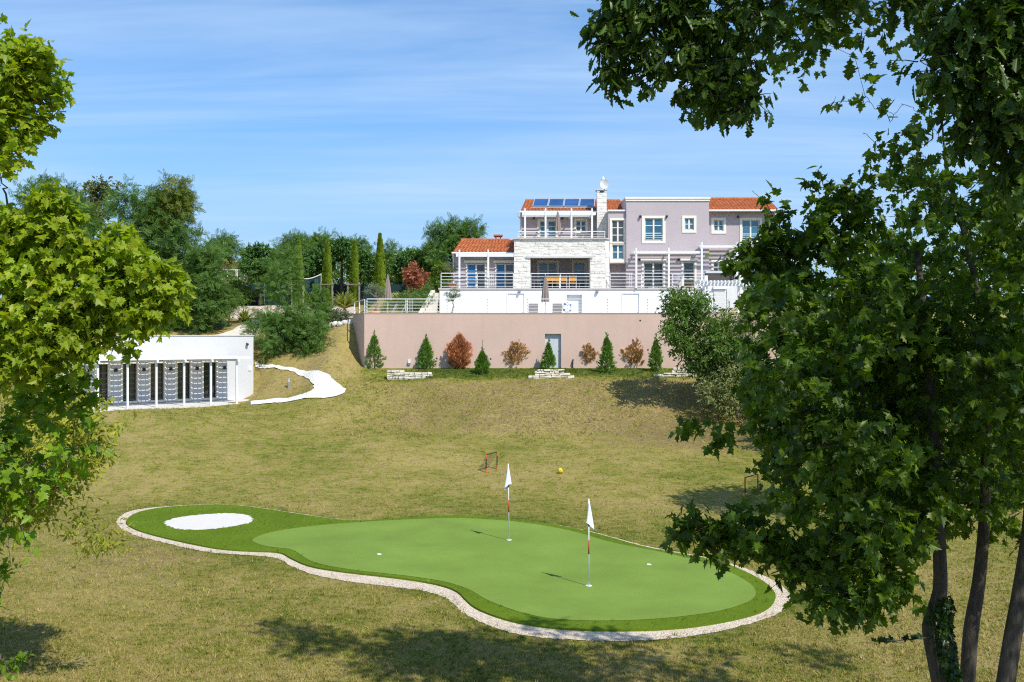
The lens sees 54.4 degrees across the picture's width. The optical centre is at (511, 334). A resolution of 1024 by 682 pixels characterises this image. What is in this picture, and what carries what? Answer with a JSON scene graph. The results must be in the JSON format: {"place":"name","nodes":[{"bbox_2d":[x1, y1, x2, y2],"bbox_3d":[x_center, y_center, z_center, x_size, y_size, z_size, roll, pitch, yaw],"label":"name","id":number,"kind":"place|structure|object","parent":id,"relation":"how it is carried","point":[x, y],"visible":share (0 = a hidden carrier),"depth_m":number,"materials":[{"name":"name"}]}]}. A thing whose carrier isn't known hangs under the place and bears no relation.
{"place":"outdoors","nodes":[
{"label":"outdoors","id":0,"kind":"place"},
{"bbox_2d":[218,319,269,339],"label":"path","id":1,"kind":"structure","parent":0,"point":[235,331],"depth_m":65.39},
{"bbox_2d":[251,362,345,403],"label":"path","id":2,"kind":"structure","parent":0,"point":[326,385],"depth_m":55.26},
{"bbox_2d":[0,293,1023,681],"bbox_3d":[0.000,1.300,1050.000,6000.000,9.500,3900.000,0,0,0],"label":"ground","id":3,"kind":"structure","parent":0,"point":[342,351],"depth_m":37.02,"materials":[{"name":"plant"}]},
{"bbox_2d":[0,459,35,681],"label":"leafy sprig","id":4,"kind":"object","parent":3,"relation":"on","point":[20,658],"visible":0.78,"depth_m":9.48,"materials":[{"name":"green plant"}]},
{"bbox_2d":[8,168,104,239],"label":"locust tree","id":5,"kind":"object","parent":3,"relation":"on","point":[90,226],"visible":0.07,"depth_m":69.86,"materials":[{"name":"green plant"}]},
{"bbox_2d":[0,356,118,562],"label":"maple sapling","id":6,"kind":"object","parent":3,"relation":"on","point":[14,437],"visible":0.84,"depth_m":8.96,"materials":[{"name":"green plant"}]},
{"bbox_2d":[0,490,133,625],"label":"olive shrub","id":7,"kind":"object","parent":3,"relation":"on","point":[102,540],"visible":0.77,"depth_m":16.41,"materials":[{"name":"green plant"}]},
{"bbox_2d":[0,373,136,549],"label":"olive shrub","id":8,"kind":"object","parent":3,"relation":"on","point":[76,436],"visible":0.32,"depth_m":15.60,"materials":[{"name":"green plant"}]},
{"bbox_2d":[66,174,120,236],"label":"tree","id":9,"kind":"object","parent":3,"relation":"on","point":[94,188],"visible":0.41,"depth_m":73.66,"materials":[{"name":"green plant"}]},
{"bbox_2d":[0,12,197,396],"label":"maple tree","id":10,"kind":"object","parent":3,"relation":"on","point":[49,313],"visible":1,"depth_m":8.44,"materials":[{"name":"green plant"}]},
{"bbox_2d":[55,335,253,407],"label":"pool house","id":11,"kind":"structure","parent":3,"relation":"on","point":[184,368],"depth_m":55.84,"materials":[{"name":"paint"}]},
{"bbox_2d":[94,362,109,404],"bbox_3d":[-22.061,2.645,53.536,0.847,2.270,0.290,0,0,-39],"label":"window","id":12,"kind":"structure","parent":11,"relation":"in","point":[103,365],"depth_m":53.66,"materials":[{"name":"black glass"}]},
{"bbox_2d":[121,362,138,403],"bbox_3d":[-20.926,2.645,54.448,0.974,2.270,0.290,0,0,-39],"label":"window","id":13,"kind":"structure","parent":11,"relation":"in","point":[133,388],"depth_m":54.58,"materials":[{"name":"black glass"}]},
{"bbox_2d":[148,361,165,401],"bbox_3d":[-19.762,2.645,55.384,0.967,2.270,0.290,0,0,-39],"label":"window","id":14,"kind":"structure","parent":11,"relation":"in","point":[151,366],"depth_m":55.42,"materials":[{"name":"black glass"}]},
{"bbox_2d":[175,361,191,400],"bbox_3d":[-18.598,2.645,56.319,0.973,2.270,0.290,0,0,-39],"label":"window","id":15,"kind":"structure","parent":11,"relation":"in","point":[178,365],"depth_m":56.37,"materials":[{"name":"black glass"}]},
{"bbox_2d":[201,360,218,399],"bbox_3d":[-17.406,2.645,57.278,1.002,2.270,0.290,0,0,-39],"label":"window","id":16,"kind":"structure","parent":11,"relation":"in","point":[205,366],"depth_m":57.33,"materials":[{"name":"black glass"}]},
{"bbox_2d":[96,174,234,333],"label":"locust tree","id":17,"kind":"object","parent":3,"relation":"on","point":[152,235],"visible":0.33,"depth_m":66.00,"materials":[{"name":"green plant"}]},
{"bbox_2d":[93,399,247,411],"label":"porch slab","id":18,"kind":"structure","parent":3,"relation":"on","point":[168,405],"depth_m":53.62,"materials":[{"name":"concrete"}]},
{"bbox_2d":[145,169,204,327],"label":"locust tree","id":19,"kind":"object","parent":3,"relation":"on","point":[182,198],"visible":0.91,"depth_m":65.83,"materials":[{"name":"green plant"}]},
{"bbox_2d":[181,236,248,334],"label":"locust tree","id":20,"kind":"object","parent":3,"relation":"on","point":[204,279],"visible":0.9,"depth_m":65.35,"materials":[{"name":"green plant"}]},
{"bbox_2d":[205,227,247,280],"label":"locust tree","id":21,"kind":"object","parent":3,"relation":"on","point":[231,243],"visible":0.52,"depth_m":73.92,"materials":[{"name":"green plant"}]},
{"bbox_2d":[220,270,258,304],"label":"hedge","id":22,"kind":"object","parent":3,"relation":"on","point":[236,282],"visible":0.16,"depth_m":79.50,"materials":[{"name":"green plant"}]},
{"bbox_2d":[237,240,282,305],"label":"round tree","id":23,"kind":"object","parent":3,"relation":"on","point":[256,252],"visible":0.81,"depth_m":77.90,"materials":[{"name":"green plant"}]},
{"bbox_2d":[237,296,323,362],"bbox_3d":[-14.542,-0.237,61.528,5.673,4.396,4.395,0,0,0],"label":"locust tree","id":24,"kind":"object","parent":3,"relation":"on","point":[283,324],"visible":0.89,"depth_m":61.00,"materials":[{"name":"green plant"}]},
{"bbox_2d":[252,243,309,308],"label":"locust tree","id":25,"kind":"object","parent":3,"relation":"on","point":[288,275],"visible":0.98,"depth_m":65.47,"materials":[{"name":"green plant"}]},
{"bbox_2d":[222,305,355,322],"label":"gravel bed","id":26,"kind":"object","parent":3,"relation":"on","point":[351,308],"visible":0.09,"depth_m":73.50,"materials":[{"name":"gravel"}]},
{"bbox_2d":[268,227,318,258],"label":"locust tree","id":27,"kind":"object","parent":3,"relation":"on","point":[295,237],"visible":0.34,"depth_m":88.98,"materials":[{"name":"green plant"}]},
{"bbox_2d":[278,303,335,357],"bbox_3d":[-12.543,0.222,61.552,4.182,4.250,4.111,0,0,0],"label":"locust tree","id":28,"kind":"object","parent":3,"relation":"on","point":[310,344],"visible":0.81,"depth_m":60.62,"materials":[{"name":"green plant"}]},
{"bbox_2d":[286,246,336,290],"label":"round tree","id":29,"kind":"object","parent":3,"relation":"on","point":[314,259],"visible":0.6,"depth_m":77.89,"materials":[{"name":"green plant"}]},
{"bbox_2d":[298,279,340,329],"bbox_3d":[-12.337,-1.843,63.407,2.536,3.483,2.858,0,0,27],"label":"locust tree","id":30,"kind":"object","parent":3,"relation":"on","point":[318,300],"visible":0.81,"depth_m":63.50,"materials":[{"name":"green plant"}]},
{"bbox_2d":[239,255,401,283],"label":"hedge","id":31,"kind":"object","parent":3,"relation":"on","point":[336,275],"visible":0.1,"depth_m":84.87,"materials":[{"name":"green plant"}]},
{"bbox_2d":[305,226,341,249],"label":"locust tree","id":32,"kind":"object","parent":3,"relation":"on","point":[320,238],"visible":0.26,"depth_m":90.23,"materials":[{"name":"green plant"}]},
{"bbox_2d":[321,240,333,303],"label":"cypress","id":33,"kind":"object","parent":3,"relation":"on","point":[326,275],"visible":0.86,"depth_m":73.77,"materials":[{"name":"green plant"}]},
{"bbox_2d":[322,307,352,323],"bbox_3d":[-11.226,-1.131,63.602,2.566,1.300,1.495,0,0,0],"label":"grey green mound","id":34,"kind":"object","parent":3,"relation":"on","point":[344,314],"visible":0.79,"depth_m":63.47,"materials":[{"name":"green plant"}]},
{"bbox_2d":[240,283,436,304],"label":"fence","id":35,"kind":"object","parent":3,"relation":"on","point":[395,288],"visible":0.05,"depth_m":82.00,"materials":[{"name":"metal"}]},
{"bbox_2d":[329,236,351,295],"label":"round tree","id":36,"kind":"object","parent":3,"relation":"on","point":[341,248],"visible":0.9,"depth_m":77.94,"materials":[{"name":"green plant"}]},
{"bbox_2d":[330,289,361,308],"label":"spiky clump","id":37,"kind":"object","parent":3,"relation":"on","point":[345,301],"visible":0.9,"depth_m":66.17,"materials":[{"name":"green plant"}]},
{"bbox_2d":[349,240,358,306],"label":"cypress","id":38,"kind":"object","parent":3,"relation":"on","point":[354,273],"visible":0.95,"depth_m":73.78,"materials":[{"name":"green plant"}]},
{"bbox_2d":[335,232,376,271],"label":"locust tree","id":39,"kind":"object","parent":3,"relation":"on","point":[361,242],"visible":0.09,"depth_m":92.18,"materials":[{"name":"green plant"}]},
{"bbox_2d":[341,246,375,304],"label":"round tree","id":40,"kind":"object","parent":3,"relation":"on","point":[366,261],"visible":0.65,"depth_m":77.64,"materials":[{"name":"green plant"}]},
{"bbox_2d":[365,330,386,367],"bbox_3d":[-8.204,0.908,59.031,1.376,2.433,1.215,0,0,38],"label":"young conifer","id":41,"kind":"object","parent":3,"relation":"on","point":[372,346],"visible":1,"depth_m":58.80,"materials":[{"name":"green plant"}]},
{"bbox_2d":[373,233,385,298],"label":"cypress","id":42,"kind":"object","parent":3,"relation":"on","point":[379,277],"visible":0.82,"depth_m":73.78,"materials":[{"name":"green plant"}]},
{"bbox_2d":[370,237,409,280],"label":"locust tree","id":43,"kind":"object","parent":3,"relation":"on","point":[389,253],"visible":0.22,"depth_m":89.55,"materials":[{"name":"green plant"}]},
{"bbox_2d":[379,282,438,312],"bbox_3d":[-6.622,-2.239,65.272,3.877,2.555,3.936,0,0,0],"label":"ground cover shrub","id":44,"kind":"object","parent":3,"relation":"on","point":[419,298],"visible":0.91,"depth_m":64.63,"materials":[{"name":"green plant"}]},
{"bbox_2d":[391,247,426,292],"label":"round tree","id":45,"kind":"object","parent":3,"relation":"on","point":[404,258],"visible":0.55,"depth_m":78.00,"materials":[{"name":"green plant"}]},
{"bbox_2d":[387,370,432,379],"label":"dry stone wall","id":46,"kind":"structure","parent":3,"relation":"on","point":[398,374],"depth_m":56.30,"materials":[{"name":"stone"}]},
{"bbox_2d":[401,260,430,290],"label":"red brown tree","id":47,"kind":"object","parent":3,"relation":"on","point":[416,275],"visible":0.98,"depth_m":68.82,"materials":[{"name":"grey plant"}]},
{"bbox_2d":[415,334,436,368],"bbox_3d":[-5.064,1.043,58.817,1.339,2.217,1.215,0,0,36],"label":"young conifer","id":48,"kind":"object","parent":3,"relation":"on","point":[422,352],"visible":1,"depth_m":58.64,"materials":[{"name":"green plant"}]},
{"bbox_2d":[418,290,438,312],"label":"garden steps","id":49,"kind":"structure","parent":3,"relation":"on","point":[431,307],"depth_m":64.36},
{"bbox_2d":[430,260,452,287],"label":"yellowish shrub","id":50,"kind":"object","parent":3,"relation":"on","point":[438,270],"visible":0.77,"depth_m":72.84,"materials":[{"name":"green plant"}]},
{"bbox_2d":[412,212,488,292],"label":"locust tree","id":51,"kind":"object","parent":3,"relation":"on","point":[442,248],"visible":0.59,"depth_m":77.72,"materials":[{"name":"green plant"}]},
{"bbox_2d":[126,505,775,631],"bbox_3d":[-2.648,6.048,28.863,21.714,0.105,8.936,0,0,40],"label":"putting fringe","id":52,"kind":"object","parent":3,"relation":"on","point":[474,600],"visible":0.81,"depth_m":27.45,"materials":[{"name":"plant"}]},
{"bbox_2d":[165,513,252,529],"bbox_3d":[-9.655,5.988,31.923,2.790,0.001,2.697,0,0,-43],"label":"sand bunker","id":53,"kind":"object","parent":52,"relation":"on","point":[207,521],"visible":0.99,"depth_m":31.80},
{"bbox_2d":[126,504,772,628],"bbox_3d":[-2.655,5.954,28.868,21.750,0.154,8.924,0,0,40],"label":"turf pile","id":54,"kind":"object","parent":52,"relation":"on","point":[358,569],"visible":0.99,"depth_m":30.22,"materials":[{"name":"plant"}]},
{"bbox_2d":[252,518,755,620],"bbox_3d":[-0.384,5.988,26.780,8.000,0.001,14.366,0,0,-42],"label":"putting green","id":55,"kind":"object","parent":52,"relation":"on","point":[536,569],"visible":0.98,"depth_m":25.76,"materials":[{"name":"plant"}]},
{"bbox_2d":[586,499,593,586],"bbox_3d":[1.841,4.950,23.650,0.186,2.068,0.148,0,0,31],"label":"golf flag","id":56,"kind":"object","parent":55,"relation":"on","point":[589,522],"visible":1,"depth_m":23.65,"materials":[{"name":"white fabric"}]},
{"bbox_2d":[116,504,789,640],"bbox_3d":[-2.788,6.038,28.836,22.527,0.001,9.625,0,0,41],"label":"gravel border","id":57,"kind":"object","parent":3,"relation":"on","point":[774,608],"visible":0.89,"depth_m":22.23,"materials":[{"name":"gravel"}]},
{"bbox_2d":[445,331,472,368],"bbox_3d":[-3.145,0.981,58.595,1.739,2.320,1.912,0,0,0],"label":"shrub","id":58,"kind":"object","parent":3,"relation":"on","point":[459,339],"visible":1,"depth_m":58.33,"materials":[{"name":"brown plant"}]},
{"bbox_2d":[0,358,945,444],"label":"bank grass","id":59,"kind":"structure","parent":3,"relation":"on","point":[531,383],"depth_m":52.17,"materials":[{"name":"plant"}]},
{"bbox_2d":[474,340,490,373],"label":"young conifer","id":60,"kind":"object","parent":3,"relation":"on","point":[482,363],"visible":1,"depth_m":56.73,"materials":[{"name":"green plant"}]},
{"bbox_2d":[502,340,530,364],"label":"red-brown tree","id":61,"kind":"object","parent":3,"relation":"on","point":[518,347],"visible":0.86,"depth_m":58.82,"materials":[{"name":"brown plant"}]},
{"bbox_2d":[539,338,556,368],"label":"young conifer","id":62,"kind":"object","parent":3,"relation":"on","point":[548,357],"visible":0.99,"depth_m":58.01,"materials":[{"name":"green plant"}]},
{"bbox_2d":[528,369,573,378],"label":"dry stone wall","id":63,"kind":"structure","parent":3,"relation":"on","point":[549,373],"depth_m":55.52,"materials":[{"name":"stone"}]},
{"bbox_2d":[353,313,782,367],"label":"retaining wall","id":64,"kind":"structure","parent":3,"relation":"on","point":[400,337],"depth_m":59.00,"materials":[{"name":"paint"}]},
{"bbox_2d":[545,334,560,367],"bbox_3d":[2.433,1.217,59.225,0.948,2.466,0.050,0,0,0],"label":"door","id":65,"kind":"structure","parent":64,"relation":"in","point":[555,339],"depth_m":59.21,"materials":[{"name":"metal"}]},
{"bbox_2d":[438,288,701,312],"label":"terrace wall","id":66,"kind":"structure","parent":3,"relation":"on","point":[586,300],"depth_m":66.00,"materials":[{"name":"paint"}]},
{"bbox_2d":[441,273,513,287],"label":"terrace railing","id":67,"kind":"object","parent":66,"relation":"on","point":[477,276],"visible":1,"depth_m":66.05,"materials":[{"name":"white metal"}]},
{"bbox_2d":[508,294,523,312],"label":"door","id":68,"kind":"structure","parent":66,"relation":"in","point":[511,297],"depth_m":66.05,"materials":[{"name":"white paint"}]},
{"bbox_2d":[567,295,581,312],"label":"door","id":69,"kind":"structure","parent":66,"relation":"in","point":[577,298],"depth_m":66.24,"materials":[{"name":"white paint"}]},
{"bbox_2d":[622,294,638,312],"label":"door","id":70,"kind":"structure","parent":66,"relation":"in","point":[633,299],"depth_m":66.05,"materials":[{"name":"white paint"}]},
{"bbox_2d":[610,273,703,287],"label":"terrace railing","id":71,"kind":"object","parent":66,"relation":"on","point":[641,276],"visible":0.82,"depth_m":66.05,"materials":[{"name":"white metal"}]},
{"bbox_2d":[579,343,598,362],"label":"red-brown tree","id":72,"kind":"object","parent":3,"relation":"on","point":[586,351],"visible":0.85,"depth_m":58.88,"materials":[{"name":"brown plant"}]},
{"bbox_2d":[596,332,616,371],"bbox_3d":[5.400,1.075,57.004,1.293,2.445,1.238,0,0,0],"label":"young conifer","id":73,"kind":"object","parent":3,"relation":"on","point":[606,350],"visible":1,"depth_m":56.89,"materials":[{"name":"green plant"}]},
{"bbox_2d":[452,176,777,291],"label":"villa","id":74,"kind":"object","parent":3,"relation":"on","point":[668,235],"visible":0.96,"depth_m":67.60,"materials":[{"name":"paint"}]},
{"bbox_2d":[464,260,486,287],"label":"french door","id":75,"kind":"structure","parent":74,"relation":"in","point":[471,282],"depth_m":68.00,"materials":[{"name":"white glass"}]},
{"bbox_2d":[493,260,513,287],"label":"french door","id":76,"kind":"structure","parent":74,"relation":"in","point":[500,282],"depth_m":68.00,"materials":[{"name":"blue glass"}]},
{"bbox_2d":[537,219,557,237],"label":"french door","id":77,"kind":"structure","parent":74,"relation":"in","point":[540,222],"depth_m":70.09,"materials":[{"name":"white plastic"}]},
{"bbox_2d":[537,260,558,287],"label":"french door","id":78,"kind":"structure","parent":74,"relation":"in","point":[543,266],"depth_m":69.27,"materials":[{"name":"grey glass"}]},
{"bbox_2d":[572,260,586,287],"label":"french door","id":79,"kind":"structure","parent":74,"relation":"in","point":[578,266],"depth_m":69.29,"materials":[{"name":"grey glass"}]},
{"bbox_2d":[574,218,587,232],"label":"window","id":80,"kind":"structure","parent":74,"relation":"in","point":[580,225],"depth_m":70.05,"materials":[{"name":"beige stone"}]},
{"bbox_2d":[610,218,625,242],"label":"window","id":81,"kind":"structure","parent":74,"relation":"in","point":[617,226],"depth_m":67.80,"materials":[{"name":"white plastic"}]},
{"bbox_2d":[610,244,625,262],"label":"window","id":82,"kind":"structure","parent":74,"relation":"in","point":[617,253],"depth_m":67.78,"materials":[{"name":"beige stone"}]},
{"bbox_2d":[640,259,666,287],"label":"french door","id":83,"kind":"structure","parent":74,"relation":"in","point":[648,265],"depth_m":67.60,"materials":[{"name":"white glass"}]},
{"bbox_2d":[642,216,665,242],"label":"window","id":84,"kind":"structure","parent":74,"relation":"in","point":[651,225],"depth_m":67.57,"materials":[{"name":"white glass"}]},
{"bbox_2d":[682,216,695,232],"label":"window","id":85,"kind":"structure","parent":74,"relation":"in","point":[688,222],"depth_m":67.47,"materials":[{"name":"beige stone"}]},
{"bbox_2d":[680,259,697,287],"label":"french door","id":86,"kind":"structure","parent":74,"relation":"in","point":[686,267],"depth_m":67.57,"materials":[{"name":"white glass"}]},
{"bbox_2d":[711,218,725,233],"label":"window","id":87,"kind":"structure","parent":74,"relation":"in","point":[718,225],"depth_m":68.97,"materials":[{"name":"beige stone"}]},
{"bbox_2d":[740,218,761,243],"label":"window","id":88,"kind":"structure","parent":74,"relation":"in","point":[748,226],"depth_m":69.10,"materials":[{"name":"beige stone"}]},
{"bbox_2d":[620,339,646,364],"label":"red-brown tree","id":89,"kind":"object","parent":3,"relation":"on","point":[639,355],"visible":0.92,"depth_m":58.85,"materials":[{"name":"brown plant"}]},
{"bbox_2d":[647,336,663,370],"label":"young conifer","id":90,"kind":"object","parent":3,"relation":"on","point":[655,354],"visible":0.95,"depth_m":57.50,"materials":[{"name":"green plant"}]},
{"bbox_2d":[655,285,752,407],"bbox_3d":[9.929,0.744,51.531,5.638,6.540,5.101,0,0,0],"label":"leafy tree","id":91,"kind":"object","parent":3,"relation":"on","point":[715,343],"visible":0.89,"depth_m":50.49,"materials":[{"name":"green plant"}]},
{"bbox_2d":[690,358,785,425],"bbox_3d":[11.562,3.114,50.394,5.519,3.966,4.343,0,0,0],"label":"pale bush","id":92,"kind":"object","parent":3,"relation":"on","point":[721,392],"visible":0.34,"depth_m":49.35,"materials":[{"name":"green plant"}]},
{"bbox_2d":[725,307,763,409],"bbox_3d":[12.011,1.397,50.966,2.470,5.660,3.476,0,0,0],"label":"airy shrub","id":93,"kind":"object","parent":3,"relation":"on","point":[743,335],"visible":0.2,"depth_m":50.80,"materials":[{"name":"green plant"}]},
{"bbox_2d":[570,0,1023,213],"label":"oak tree","id":94,"kind":"object","parent":3,"relation":"on","point":[984,91],"visible":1,"depth_m":6.39,"materials":[{"name":"green plant"}]},
{"bbox_2d":[659,165,975,681],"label":"maple tree","id":95,"kind":"object","parent":3,"relation":"on","point":[883,498],"visible":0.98,"depth_m":9.36,"materials":[{"name":"green plant"}]},
{"bbox_2d":[870,592,962,681],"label":"ivy","id":96,"kind":"object","parent":95,"relation":"attached to","point":[943,631],"visible":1,"depth_m":9.88,"materials":[{"name":"green plant"}]},
{"bbox_2d":[775,237,941,419],"bbox_3d":[11.474,1.530,31.730,6.173,9.343,5.748,0,0,0],"label":"leafy tree","id":97,"kind":"object","parent":3,"relation":"on","point":[822,309],"visible":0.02,"depth_m":31.26,"materials":[{"name":"green plant"}]},
{"bbox_2d":[731,0,1023,681],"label":"maple tree","id":98,"kind":"object","parent":3,"relation":"on","point":[1012,269],"visible":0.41,"depth_m":9.45,"materials":[{"name":"green plant"}]},
{"bbox_2d":[784,0,1023,681],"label":"maple tree","id":99,"kind":"object","parent":3,"relation":"on","point":[966,384],"visible":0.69,"depth_m":9.90,"materials":[{"name":"green plant"}]},
{"bbox_2d":[916,221,1022,334],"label":"leafy tree","id":100,"kind":"object","parent":3,"relation":"on","point":[1004,256],"visible":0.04,"depth_m":53.31,"materials":[{"name":"green plant"}]},
{"bbox_2d":[944,326,1023,488],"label":"leafy tree","id":101,"kind":"object","parent":3,"relation":"on","point":[962,459],"visible":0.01,"depth_m":36.57,"materials":[{"name":"green plant"}]},
{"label":"pool deck","id":102,"kind":"structure","parent":3,"relation":"on","visible":0},
{"bbox_2d":[364,282,387,312],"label":"potted tree","id":103,"kind":"object","parent":102,"relation":"on","point":[379,295],"visible":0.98,"depth_m":60.94,"materials":[{"name":"green plant"}]},
{"bbox_2d":[702,286,736,312],"bbox_3d":[13.769,-1.994,65.380,2.333,2.488,1.040,0,0,0],"label":"pool cabin","id":104,"kind":"object","parent":102,"relation":"on","point":[721,295],"visible":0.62,"depth_m":64.96,"materials":[{"name":"white paint"}]},
{"bbox_2d":[713,286,725,312],"bbox_3d":[13.543,-2.012,64.930,0.836,2.224,0.140,0,0,0],"label":"shutter door","id":105,"kind":"structure","parent":104,"relation":"in","point":[719,291],"depth_m":64.96,"materials":[{"name":"white paint"}]},
{"bbox_2d":[695,275,749,312],"bbox_3d":[13.302,-2.274,62.860,3.275,2.789,1.680,0,0,0],"label":"garden arbor","id":106,"kind":"object","parent":102,"relation":"on","point":[705,283],"visible":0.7,"depth_m":62.31,"materials":[{"name":"white paint"}]},
{"bbox_2d":[0,0,1023,297],"label":"sky","id":107,"kind":"structure","parent":0,"point":[369,118],"materials":[{"name":"blue"}]},
{"bbox_2d":[405,299,728,312],"bbox_3d":[3.298,-1.678,59.180,23.890,0.862,0.085,0,0,0],"label":"deck railing","id":108,"kind":"object","parent":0,"point":[567,305],"visible":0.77,"depth_m":59.15,"materials":[{"name":"white metal"}]},
{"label":"terrace base","id":109,"kind":"structure","parent":0,"visible":0},
{"bbox_2d":[704,271,732,280],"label":"hot tub","id":110,"kind":"object","parent":109,"relation":"on","point":[713,275],"visible":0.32,"depth_m":67.00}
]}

